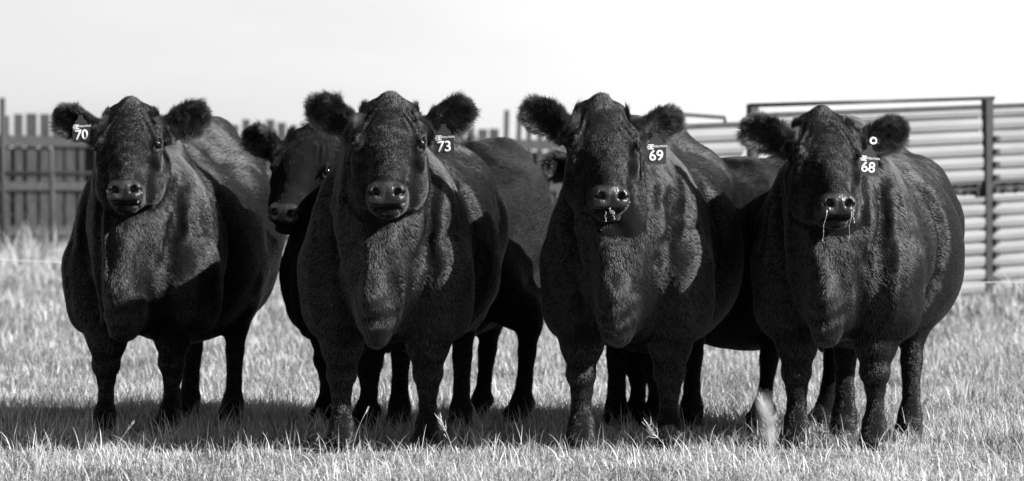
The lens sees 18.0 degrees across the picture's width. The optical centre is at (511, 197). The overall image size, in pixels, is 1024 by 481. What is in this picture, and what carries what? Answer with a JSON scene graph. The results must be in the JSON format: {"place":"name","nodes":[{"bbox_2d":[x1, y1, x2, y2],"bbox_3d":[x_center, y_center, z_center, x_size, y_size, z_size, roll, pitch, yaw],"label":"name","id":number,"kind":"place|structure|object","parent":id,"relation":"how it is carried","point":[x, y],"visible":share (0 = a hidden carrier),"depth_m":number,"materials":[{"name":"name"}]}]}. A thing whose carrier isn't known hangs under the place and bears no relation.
{"place":"outdoors","nodes":[
{"label":"outdoors","id":0,"kind":"place"},
{"bbox_2d":[0,245,1023,385],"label":"grass","id":1,"kind":"structure","parent":0,"point":[510,343],"depth_m":20.44,"materials":[{"name":"grey plant"}]},
{"bbox_2d":[0,253,1023,480],"bbox_3d":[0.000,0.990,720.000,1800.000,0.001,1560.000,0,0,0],"label":"ground","id":2,"kind":"structure","parent":0,"point":[510,380],"depth_m":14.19,"materials":[{"name":"grey plant"}]},
{"bbox_2d":[115,420,134,453],"bbox_3d":[-1.484,0.919,12.381,0.090,0.143,0.018,0,0,16],"label":"grass stalk","id":3,"kind":"object","parent":2,"relation":"on","point":[132,423],"depth_m":12.38,"materials":[{"name":"plant"}]},
{"bbox_2d":[0,98,270,252],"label":"pipe fence","id":4,"kind":"object","parent":2,"relation":"on","point":[51,189],"visible":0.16,"depth_m":50.54,"materials":[{"name":"metal"}]},
{"bbox_2d":[47,95,285,436],"bbox_3d":[-1.484,0.288,14.006,0.743,1.417,1.929,0,0,10],"label":"cow","id":5,"kind":"object","parent":2,"relation":"on","point":[173,251],"visible":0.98,"depth_m":13.41},
{"bbox_2d":[5,110,565,250],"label":"wooden fence","id":6,"kind":"object","parent":2,"relation":"on","point":[68,155],"visible":0.12,"depth_m":58.62,"materials":[{"name":"grey wood"}]},
{"bbox_2d":[237,118,554,432],"bbox_3d":[-0.395,0.338,14.181,0.837,1.318,1.874,0,0,34],"label":"cow","id":7,"kind":"object","parent":2,"relation":"on","point":[302,159],"visible":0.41,"depth_m":14.13},
{"bbox_2d":[297,87,509,453],"bbox_3d":[-0.447,0.290,13.124,0.761,1.404,1.975,0,0,6],"label":"cow","id":8,"kind":"object","parent":2,"relation":"on","point":[402,251],"visible":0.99,"depth_m":12.51},
{"bbox_2d":[434,413,455,452],"bbox_3d":[-0.259,0.904,12.382,0.080,0.173,0.041,0,0,-37],"label":"grass stalk","id":9,"kind":"object","parent":2,"relation":"on","point":[441,424],"depth_m":12.38,"materials":[{"name":"plant"}]},
{"bbox_2d":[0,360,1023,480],"bbox_3d":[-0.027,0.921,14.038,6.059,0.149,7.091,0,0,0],"label":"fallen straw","id":10,"kind":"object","parent":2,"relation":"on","point":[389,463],"visible":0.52,"depth_m":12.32,"materials":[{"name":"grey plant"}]},
{"bbox_2d":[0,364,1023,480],"bbox_3d":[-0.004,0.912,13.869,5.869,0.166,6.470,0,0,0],"label":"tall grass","id":11,"kind":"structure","parent":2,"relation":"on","point":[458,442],"depth_m":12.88,"materials":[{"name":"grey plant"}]},
{"bbox_2d":[0,217,1023,318],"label":"tall weeds","id":12,"kind":"object","parent":2,"relation":"on","point":[1004,296],"visible":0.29,"depth_m":42.09,"materials":[{"name":"grey plant"}]},
{"bbox_2d":[0,259,1023,282],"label":"electric wire","id":13,"kind":"object","parent":2,"relation":"on","point":[963,282],"visible":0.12,"depth_m":20.30,"materials":[{"name":"white"}]},
{"bbox_2d":[0,389,1023,445],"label":"shadow","id":14,"kind":"object","parent":2,"relation":"on","point":[315,426],"visible":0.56,"depth_m":13.54},
{"bbox_2d":[516,91,747,453],"bbox_3d":[0.527,0.296,13.148,0.789,1.402,1.966,0,0,10],"label":"cow","id":15,"kind":"object","parent":2,"relation":"on","point":[643,246],"visible":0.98,"depth_m":12.54},
{"bbox_2d":[643,419,668,454],"bbox_3d":[0.546,0.909,12.274,0.108,0.163,0.071,0,0,0],"label":"grass stalk","id":16,"kind":"object","parent":2,"relation":"on","point":[650,429],"depth_m":12.28,"materials":[{"name":"plant"}]},
{"bbox_2d":[536,147,835,434],"bbox_3d":[0.939,0.349,13.940,1.767,1.294,0.767,0,0,-42],"label":"cow","id":17,"kind":"object","parent":2,"relation":"on","point":[737,328],"visible":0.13,"depth_m":13.75},
{"bbox_2d":[683,113,744,157],"bbox_3d":[1.576,0.184,29.602,1.299,1.955,0.114,-3,1,-29],"label":"corral panel","id":18,"kind":"object","parent":2,"relation":"on","point":[722,143],"visible":0.08,"depth_m":29.72,"materials":[{"name":"metal"}]},
{"bbox_2d":[757,393,771,452],"bbox_3d":[0.979,0.868,12.480,0.067,0.244,0.032,0,0,-13],"label":"grass stalk","id":19,"kind":"object","parent":2,"relation":"on","point":[764,405],"depth_m":12.48,"materials":[{"name":"plant"}]},
{"bbox_2d":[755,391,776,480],"bbox_3d":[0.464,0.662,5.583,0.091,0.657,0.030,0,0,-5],"label":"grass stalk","id":20,"kind":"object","parent":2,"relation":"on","point":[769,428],"depth_m":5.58,"materials":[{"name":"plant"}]},
{"bbox_2d":[734,104,964,450],"bbox_3d":[1.402,0.318,13.231,0.848,1.358,1.984,0,0,15],"label":"cow","id":21,"kind":"object","parent":2,"relation":"on","point":[858,251],"visible":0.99,"depth_m":12.64},
{"bbox_2d":[746,96,999,295],"bbox_3d":[3.438,0.007,30.578,2.842,1.985,0.112,0,0,-29],"label":"gate frame","id":22,"kind":"object","parent":2,"relation":"on","point":[988,189],"visible":0.48,"depth_m":31.18,"materials":[{"name":"metal"}]},
{"bbox_2d":[747,104,985,298],"bbox_3d":[3.376,0.113,30.583,2.647,1.913,0.114,-3,1,-29],"label":"corral panel","id":23,"kind":"object","parent":22,"relation":"attached to","point":[949,143],"visible":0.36,"depth_m":31.05,"materials":[{"name":"metal"}]},
{"bbox_2d":[981,103,1023,293],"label":"corral panel","id":24,"kind":"object","parent":2,"relation":"on","point":[1009,127],"visible":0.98,"depth_m":31.33,"materials":[{"name":"metal"}]},
{"bbox_2d":[0,0,1023,197],"label":"sky","id":25,"kind":"structure","parent":0,"point":[248,59],"materials":[{"name":"white"}]}
]}

